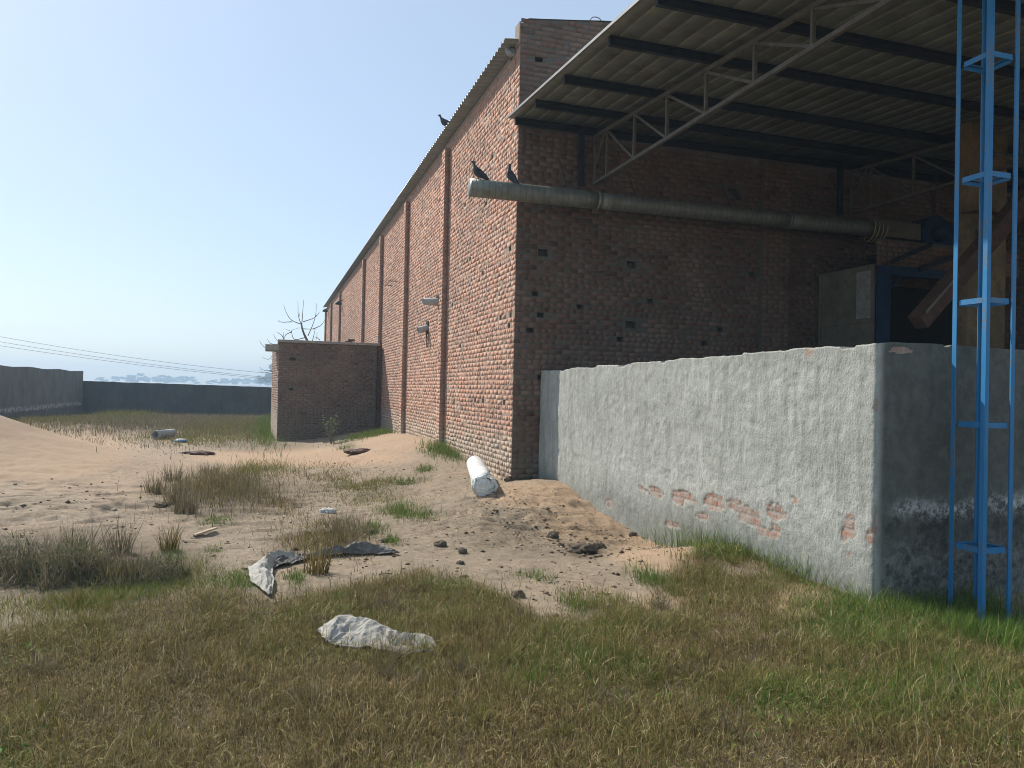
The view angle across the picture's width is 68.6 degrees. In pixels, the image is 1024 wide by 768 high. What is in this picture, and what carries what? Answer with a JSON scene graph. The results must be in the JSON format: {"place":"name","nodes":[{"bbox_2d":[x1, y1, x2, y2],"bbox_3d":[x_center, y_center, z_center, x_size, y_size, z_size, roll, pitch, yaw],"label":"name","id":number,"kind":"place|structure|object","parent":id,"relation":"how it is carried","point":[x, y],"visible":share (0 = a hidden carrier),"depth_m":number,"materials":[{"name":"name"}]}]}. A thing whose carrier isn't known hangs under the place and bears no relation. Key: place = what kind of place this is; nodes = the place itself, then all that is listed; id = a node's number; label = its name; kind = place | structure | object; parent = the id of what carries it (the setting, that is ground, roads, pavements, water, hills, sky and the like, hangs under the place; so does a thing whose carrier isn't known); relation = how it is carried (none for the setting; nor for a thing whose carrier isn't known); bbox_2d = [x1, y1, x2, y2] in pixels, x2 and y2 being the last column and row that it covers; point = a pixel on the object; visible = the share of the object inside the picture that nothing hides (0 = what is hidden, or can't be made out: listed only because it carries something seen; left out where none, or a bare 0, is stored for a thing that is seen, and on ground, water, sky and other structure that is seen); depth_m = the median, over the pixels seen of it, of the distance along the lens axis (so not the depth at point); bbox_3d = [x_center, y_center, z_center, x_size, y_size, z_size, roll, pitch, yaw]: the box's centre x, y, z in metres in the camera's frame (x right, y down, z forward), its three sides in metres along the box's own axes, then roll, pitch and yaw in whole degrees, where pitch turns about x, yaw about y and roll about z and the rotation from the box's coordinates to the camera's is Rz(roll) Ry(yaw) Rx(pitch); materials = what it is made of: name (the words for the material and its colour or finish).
{"place":"outdoors","nodes":[
{"label":"outdoors","id":0,"kind":"place"},
{"bbox_2d":[4,337,271,373],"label":"power line","id":1,"kind":"object","parent":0,"point":[137,358],"visible":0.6,"depth_m":67.87,"materials":[{"name":"metal"}]},
{"bbox_2d":[0,0,634,385],"label":"sky","id":2,"kind":"structure","parent":0,"point":[177,176],"materials":[{"name":"blue"}]},
{"bbox_2d":[0,384,1023,767],"bbox_3d":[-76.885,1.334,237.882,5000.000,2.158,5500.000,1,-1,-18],"label":"ground","id":3,"kind":"structure","parent":0,"point":[36,458],"depth_m":8.61,"materials":[{"name":"beige sand"}]},
{"bbox_2d":[0,518,29,568],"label":"scrub bush","id":4,"kind":"object","parent":3,"relation":"on","point":[9,548],"visible":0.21,"depth_m":6.58,"materials":[{"name":"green plant"}]},
{"bbox_2d":[0,365,82,418],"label":"boundary wall","id":5,"kind":"structure","parent":3,"relation":"on","point":[30,390],"depth_m":36.83,"materials":[{"name":"grey concrete"}]},
{"bbox_2d":[26,560,64,591],"bbox_3d":[-3.572,1.482,5.830,0.243,0.273,0.333,1,-1,40],"label":"dry tuft","id":6,"kind":"object","parent":3,"relation":"on","point":[45,581],"visible":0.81,"depth_m":5.81,"materials":[{"name":"green plant"}]},
{"bbox_2d":[0,523,112,589],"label":"scrub bush","id":7,"kind":"object","parent":3,"relation":"on","point":[10,565],"visible":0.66,"depth_m":6.17,"materials":[{"name":"green plant"}]},
{"bbox_2d":[61,579,85,608],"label":"dry tuft","id":8,"kind":"object","parent":3,"relation":"on","point":[72,594],"visible":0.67,"depth_m":5.36,"materials":[{"name":"green plant"}]},
{"bbox_2d":[40,514,114,555],"bbox_3d":[-3.934,1.389,6.812,0.583,0.488,0.592,1,-1,2],"label":"dry tuft","id":9,"kind":"object","parent":3,"relation":"on","point":[84,537],"visible":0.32,"depth_m":6.83,"materials":[{"name":"brown plant"}]},
{"bbox_2d":[6,533,149,590],"bbox_3d":[-3.539,1.429,6.213,1.097,0.438,0.969,1,-1,-18],"label":"scrub bush","id":10,"kind":"object","parent":3,"relation":"on","point":[64,566],"visible":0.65,"depth_m":6.06,"materials":[{"name":"green plant"}]},
{"bbox_2d":[95,377,107,381],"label":"distant tree","id":11,"kind":"object","parent":3,"relation":"on","point":[101,379],"visible":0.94,"depth_m":896.96,"materials":[{"name":"blue plant"}]},
{"bbox_2d":[100,549,126,581],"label":"dry tuft","id":12,"kind":"object","parent":3,"relation":"on","point":[111,569],"visible":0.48,"depth_m":6.02,"materials":[{"name":"brown plant"}]},
{"bbox_2d":[105,376,122,381],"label":"distant tree","id":13,"kind":"object","parent":3,"relation":"on","point":[117,378],"visible":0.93,"depth_m":924.97,"materials":[{"name":"blue plant"}]},
{"bbox_2d":[97,514,146,556],"bbox_3d":[-3.698,1.420,7.081,0.550,0.442,0.489,1,-1,-18],"label":"dry tuft","id":14,"kind":"object","parent":3,"relation":"on","point":[109,542],"visible":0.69,"depth_m":7.08,"materials":[{"name":"brown plant"}]},
{"bbox_2d":[70,540,192,588],"bbox_3d":[-3.087,1.471,6.136,1.000,0.377,0.838,1,-1,-18],"label":"scrub bush","id":15,"kind":"object","parent":3,"relation":"on","point":[137,570],"visible":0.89,"depth_m":6.09,"materials":[{"name":"green plant"}]},
{"bbox_2d":[4,346,264,378],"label":"power line","id":16,"kind":"object","parent":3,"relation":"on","point":[134,364],"visible":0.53,"depth_m":68.01,"materials":[{"name":"metal"}]},
{"bbox_2d":[4,342,268,377],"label":"power line","id":17,"kind":"object","parent":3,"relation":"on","point":[136,362],"visible":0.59,"depth_m":67.96,"materials":[{"name":"metal"}]},
{"bbox_2d":[126,373,146,382],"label":"distant tree","id":18,"kind":"object","parent":3,"relation":"on","point":[131,378],"visible":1,"depth_m":863.99,"materials":[{"name":"blue plant"}]},
{"bbox_2d":[143,376,153,382],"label":"distant tree","id":19,"kind":"object","parent":3,"relation":"on","point":[148,379],"visible":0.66,"depth_m":914.68,"materials":[{"name":"blue plant"}]},
{"bbox_2d":[140,467,171,494],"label":"dry tuft","id":20,"kind":"object","parent":3,"relation":"on","point":[150,489],"visible":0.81,"depth_m":11.29,"materials":[{"name":"beige plant"}]},
{"bbox_2d":[153,502,171,507],"bbox_3d":[-4.739,1.644,10.166,0.262,0.094,0.197,1,-1,15],"label":"soil clod","id":21,"kind":"object","parent":3,"relation":"on","point":[163,504],"visible":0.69,"depth_m":10.11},
{"bbox_2d":[155,375,171,382],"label":"distant tree","id":22,"kind":"object","parent":3,"relation":"on","point":[167,379],"visible":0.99,"depth_m":876.09,"materials":[{"name":"blue plant"}]},
{"bbox_2d":[151,429,176,438],"bbox_3d":[-11.527,1.654,24.851,0.280,0.288,1.002,1,-1,7],"label":"concrete pipe","id":23,"kind":"object","parent":3,"relation":"on","point":[170,432],"visible":0.88,"depth_m":24.65,"materials":[{"name":"grey concrete"}]},
{"bbox_2d":[149,519,186,552],"bbox_3d":[-3.337,1.452,7.299,0.425,0.400,0.407,1,-1,-18],"label":"dry tuft","id":24,"kind":"object","parent":3,"relation":"on","point":[173,543],"visible":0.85,"depth_m":7.27,"materials":[{"name":"beige plant"}]},
{"bbox_2d":[159,463,184,481],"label":"dry tuft","id":25,"kind":"object","parent":3,"relation":"on","point":[176,476],"visible":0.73,"depth_m":13.00,"materials":[{"name":"beige plant"}]},
{"bbox_2d":[156,472,191,504],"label":"dry tuft","id":26,"kind":"object","parent":3,"relation":"on","point":[171,496],"visible":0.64,"depth_m":10.26,"materials":[{"name":"brown plant"}]},
{"bbox_2d":[82,381,271,415],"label":"boundary wall","id":27,"kind":"structure","parent":3,"relation":"on","point":[167,398],"depth_m":47.01,"materials":[{"name":"grey concrete"}]},
{"bbox_2d":[174,439,187,441],"bbox_3d":[-10.413,1.772,23.597,0.400,0.085,0.400,1,-1,-18],"label":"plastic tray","id":28,"kind":"object","parent":3,"relation":"on","point":[184,440],"visible":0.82,"depth_m":23.46,"materials":[{"name":"white plastic"}]},
{"bbox_2d":[171,376,196,382],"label":"distant tree","id":29,"kind":"object","parent":3,"relation":"on","point":[186,379],"visible":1,"depth_m":902.02,"materials":[{"name":"blue plant"}]},
{"bbox_2d":[166,479,202,514],"bbox_3d":[-4.228,1.454,9.672,0.518,0.496,0.523,1,-1,-18],"label":"dry tuft","id":30,"kind":"object","parent":3,"relation":"on","point":[182,504],"visible":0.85,"depth_m":9.63,"materials":[{"name":"brown plant"}]},
{"bbox_2d":[178,450,214,454],"bbox_3d":[-8.165,1.792,19.354,0.973,0.172,0.675,1,-1,-18],"label":"debris","id":31,"kind":"object","parent":3,"relation":"on","point":[200,452],"visible":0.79,"depth_m":19.19,"materials":[{"name":"brown soil"}]},
{"bbox_2d":[193,527,216,535],"bbox_3d":[-3.353,1.612,8.198,0.050,0.054,0.282,1,-1,30],"label":"wooden stick","id":32,"kind":"object","parent":3,"relation":"on","point":[204,531],"visible":1,"depth_m":8.17,"materials":[{"name":"brown wood"}]},
{"bbox_2d":[198,460,221,475],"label":"dry tuft","id":33,"kind":"object","parent":3,"relation":"on","point":[214,467],"visible":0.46,"depth_m":14.07,"materials":[{"name":"beige plant"}]},
{"bbox_2d":[205,380,217,384],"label":"distant tree","id":34,"kind":"object","parent":3,"relation":"on","point":[212,381],"visible":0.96,"depth_m":934.22,"materials":[{"name":"blue plant"}]},
{"bbox_2d":[218,378,232,383],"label":"distant tree","id":35,"kind":"object","parent":3,"relation":"on","point":[226,381],"visible":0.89,"depth_m":914.84,"materials":[{"name":"blue plant"}]},
{"bbox_2d":[228,378,243,384],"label":"distant tree","id":36,"kind":"object","parent":3,"relation":"on","point":[234,381],"visible":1,"depth_m":897.67,"materials":[{"name":"blue plant"}]},
{"bbox_2d":[238,378,253,383],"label":"distant tree","id":37,"kind":"object","parent":3,"relation":"on","point":[246,380],"visible":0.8,"depth_m":947.14,"materials":[{"name":"blue plant"}]},
{"bbox_2d":[253,375,262,383],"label":"distant tree","id":38,"kind":"object","parent":3,"relation":"on","point":[255,379],"visible":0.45,"depth_m":862.26,"materials":[{"name":"blue plant"}]},
{"bbox_2d":[257,364,271,382],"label":"distant tree","id":39,"kind":"object","parent":3,"relation":"on","point":[260,380],"visible":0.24,"depth_m":544.57,"materials":[{"name":"blue plant"}]},
{"bbox_2d":[260,300,324,381],"bbox_3d":[-9.582,-0.800,32.581,2.699,5.758,1.271,1,-1,-18],"label":"bare tree","id":40,"kind":"object","parent":3,"relation":"on","point":[303,332],"visible":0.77,"depth_m":32.73,"materials":[{"name":"brown plant"}]},
{"bbox_2d":[298,530,338,574],"bbox_3d":[-1.685,1.458,6.518,0.407,0.417,0.447,1,-1,11],"label":"dry tuft","id":41,"kind":"object","parent":3,"relation":"on","point":[320,565],"visible":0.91,"depth_m":6.48,"materials":[{"name":"beige plant"}]},
{"bbox_2d":[265,339,379,440],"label":"brick shed","id":42,"kind":"structure","parent":3,"relation":"on","point":[313,382],"depth_m":25.58,"materials":[{"name":"brick"}]},
{"bbox_2d":[248,541,399,594],"bbox_3d":[-1.830,1.579,6.688,0.860,0.136,1.759,1,-1,27],"label":"tarpaulin","id":43,"kind":"object","parent":3,"relation":"on","point":[263,567],"visible":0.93,"depth_m":6.81,"materials":[{"name":"grey plastic"}]},
{"bbox_2d":[319,507,336,513],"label":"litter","id":44,"kind":"object","parent":3,"relation":"on","point":[329,510],"visible":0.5,"depth_m":9.81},
{"bbox_2d":[321,413,338,443],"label":"leafy plant","id":45,"kind":"object","parent":3,"relation":"on","point":[331,433],"visible":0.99,"depth_m":22.25,"materials":[{"name":"green plant"}]},
{"bbox_2d":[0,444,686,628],"bbox_3d":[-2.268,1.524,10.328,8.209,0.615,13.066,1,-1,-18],"label":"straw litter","id":46,"kind":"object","parent":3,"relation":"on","point":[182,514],"visible":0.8,"depth_m":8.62,"materials":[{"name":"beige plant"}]},
{"bbox_2d":[2,444,688,616],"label":"soil crumbs","id":47,"kind":"object","parent":3,"relation":"on","point":[472,531],"visible":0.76,"depth_m":8.18,"materials":[{"name":"brown soil"}]},
{"bbox_2d":[337,516,353,543],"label":"dry tuft","id":48,"kind":"object","parent":3,"relation":"on","point":[343,533],"visible":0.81,"depth_m":7.86,"materials":[{"name":"brown plant"}]},
{"bbox_2d":[343,448,369,454],"bbox_3d":[-3.515,1.577,17.358,0.762,0.173,0.528,2,-1,-36],"label":"debris","id":49,"kind":"object","parent":3,"relation":"on","point":[356,451],"visible":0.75,"depth_m":17.18,"materials":[{"name":"brown soil"}]},
{"bbox_2d":[433,539,446,546],"bbox_3d":[-0.728,1.640,7.631,0.144,0.106,0.119,1,-1,-18],"label":"soil clod","id":50,"kind":"object","parent":3,"relation":"on","point":[441,543],"visible":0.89,"depth_m":7.61,"materials":[{"name":"soil"}]},
{"bbox_2d":[456,560,463,564],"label":"soil clod","id":51,"kind":"object","parent":3,"relation":"on","point":[459,562],"visible":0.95,"depth_m":6.89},
{"bbox_2d":[458,547,466,553],"bbox_3d":[-0.491,1.658,7.425,0.098,0.094,0.113,1,-1,-18],"label":"soil clod","id":52,"kind":"object","parent":3,"relation":"on","point":[461,550],"visible":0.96,"depth_m":7.39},
{"bbox_2d":[467,456,497,495],"bbox_3d":[-0.534,1.412,11.654,0.383,0.405,2.460,1,-1,-8],"label":"plastic roll","id":53,"kind":"object","parent":3,"relation":"on","point":[483,482],"visible":1,"depth_m":10.51,"materials":[{"name":"white plastic"}]},
{"bbox_2d":[504,476,513,481],"bbox_3d":[-0.044,1.551,12.086,0.178,0.150,0.148,1,-1,28],"label":"soil clod","id":54,"kind":"object","parent":3,"relation":"on","point":[508,479],"visible":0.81,"depth_m":12.04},
{"bbox_2d":[0,529,1023,767],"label":"grass","id":55,"kind":"structure","parent":3,"relation":"on","point":[954,680],"depth_m":4.09,"materials":[{"name":"green plant"}]},
{"bbox_2d":[317,615,436,653],"bbox_3d":[-0.881,1.589,4.802,0.885,0.132,0.429,1,-1,29],"label":"white sack","id":56,"kind":"object","parent":55,"relation":"on","point":[339,625],"visible":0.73,"depth_m":4.78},
{"bbox_2d":[0,406,1023,664],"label":"weeds","id":57,"kind":"object","parent":3,"relation":"on","point":[966,612],"visible":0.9,"depth_m":8.35,"materials":[{"name":"green plant"}]},
{"bbox_2d":[511,589,525,598],"bbox_3d":[0.044,1.661,5.892,0.114,0.098,0.102,1,-1,-18],"label":"soil clod","id":58,"kind":"object","parent":3,"relation":"on","point":[519,592],"visible":0.59,"depth_m":5.87,"materials":[{"name":"soil"}]},
{"bbox_2d":[545,531,558,538],"bbox_3d":[0.460,1.711,8.412,0.148,0.126,0.137,1,-1,-18],"label":"soil clod","id":59,"kind":"object","parent":3,"relation":"on","point":[553,534],"visible":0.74,"depth_m":8.38,"materials":[{"name":"soil"}]},
{"bbox_2d":[566,542,598,554],"bbox_3d":[0.717,1.711,7.738,0.355,0.162,0.282,1,-1,-18],"label":"soil clod","id":60,"kind":"object","parent":3,"relation":"on","point":[583,547],"visible":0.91,"depth_m":7.67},
{"bbox_2d":[591,542,606,548],"bbox_3d":[0.932,1.768,8.121,0.201,0.118,0.178,1,-1,-18],"label":"soil clod","id":61,"kind":"object","parent":3,"relation":"on","point":[600,545],"visible":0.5,"depth_m":8.08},
{"bbox_2d":[323,18,1023,479],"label":"brick warehouse","id":62,"kind":"structure","parent":3,"relation":"on","point":[525,292],"depth_m":13.38,"materials":[{"name":"red brick"}]},
{"bbox_2d":[417,321,428,347],"bbox_3d":[-2.204,-1.236,18.706,0.343,0.661,0.239,2,-1,-40],"label":"exhaust pipe","id":63,"kind":"object","parent":62,"relation":"attached to","point":[423,329],"visible":0.94,"depth_m":18.65,"materials":[{"name":"grey metal"}]},
{"bbox_2d":[422,295,438,308],"bbox_3d":[-1.898,-1.924,17.619,0.404,0.320,0.240,1,-1,-18],"label":"exhaust pipe","id":64,"kind":"object","parent":62,"relation":"attached to","point":[431,301],"visible":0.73,"depth_m":17.54,"materials":[{"name":"grey metal"}]},
{"bbox_2d":[438,114,448,127],"bbox_3d":[-1.430,-5.741,16.416,0.435,0.285,0.161,1,-1,-18],"label":"pigeon","id":65,"kind":"object","parent":62,"relation":"on","point":[444,122],"visible":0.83,"depth_m":16.35,"materials":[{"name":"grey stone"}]},
{"bbox_2d":[501,42,514,60],"bbox_3d":[0.017,-5.538,12.481,0.420,0.292,0.167,1,-1,-18],"label":"floodlight","id":66,"kind":"object","parent":62,"relation":"on","point":[510,51],"visible":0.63,"depth_m":12.42,"materials":[{"name":"grey metal"}]},
{"bbox_2d":[468,162,920,241],"bbox_3d":[3.413,-3.146,12.761,8.564,0.814,0.476,1,-1,-18],"label":"duct pipe","id":67,"kind":"object","parent":62,"relation":"attached to","point":[566,196],"visible":0.98,"depth_m":12.39,"materials":[{"name":"metal"}]},
{"bbox_2d":[471,161,489,179],"bbox_3d":[-0.483,-3.232,11.411,0.321,0.315,0.145,1,-1,-18],"label":"pigeon","id":68,"kind":"object","parent":67,"relation":"on","point":[478,172],"visible":0.97,"depth_m":11.36,"materials":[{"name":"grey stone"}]},
{"bbox_2d":[506,164,518,183],"bbox_3d":[0.018,-3.214,11.553,0.222,0.390,0.138,1,-1,18],"label":"pigeon","id":69,"kind":"object","parent":67,"relation":"on","point":[511,176],"visible":0.92,"depth_m":11.52,"materials":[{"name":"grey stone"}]},
{"bbox_2d":[864,219,888,242],"bbox_3d":[6.659,-2.795,13.717,0.430,0.422,0.401,1,-1,-18],"label":"wire coil","id":70,"kind":"object","parent":67,"relation":"hanging from","point":[878,232],"visible":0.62,"depth_m":13.55,"materials":[{"name":"black metal"}]},
{"bbox_2d":[867,215,953,261],"bbox_3d":[7.609,-2.707,13.997,1.700,0.850,0.750,1,-1,-18],"label":"blower","id":71,"kind":"object","parent":67,"relation":"attached to","point":[936,229],"visible":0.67,"depth_m":13.84,"materials":[{"name":"blue paint"}]},
{"bbox_2d":[538,342,1023,602],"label":"plastered wall","id":72,"kind":"structure","parent":3,"relation":"on","point":[833,459],"depth_m":6.62,"materials":[{"name":"paint"}]},
{"bbox_2d":[818,238,1018,346],"bbox_3d":[7.509,-0.085,13.587,3.565,4.630,1.500,1,-1,-18],"label":"machine cabin","id":73,"kind":"object","parent":3,"relation":"on","point":[857,306],"visible":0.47,"depth_m":12.98,"materials":[{"name":"metal"}]},
{"bbox_2d":[957,121,1007,348],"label":"concrete column","id":74,"kind":"structure","parent":3,"relation":"on","point":[968,214],"depth_m":11.25,"materials":[{"name":"brown concrete"}]},
{"bbox_2d":[506,0,1023,215],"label":"canopy","id":75,"kind":"object","parent":74,"relation":"on","point":[863,86],"visible":0.91,"depth_m":9.93,"materials":[{"name":"metal"}]},
{"bbox_2d":[908,187,1023,328],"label":"chute","id":76,"kind":"object","parent":75,"relation":"attached to","point":[931,305],"visible":0.92,"depth_m":10.08,"materials":[{"name":"brown metal"}]},
{"bbox_2d":[948,0,1020,623],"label":"lattice column","id":77,"kind":"structure","parent":3,"relation":"on","point":[979,546],"depth_m":5.82,"materials":[{"name":"blue metal"}]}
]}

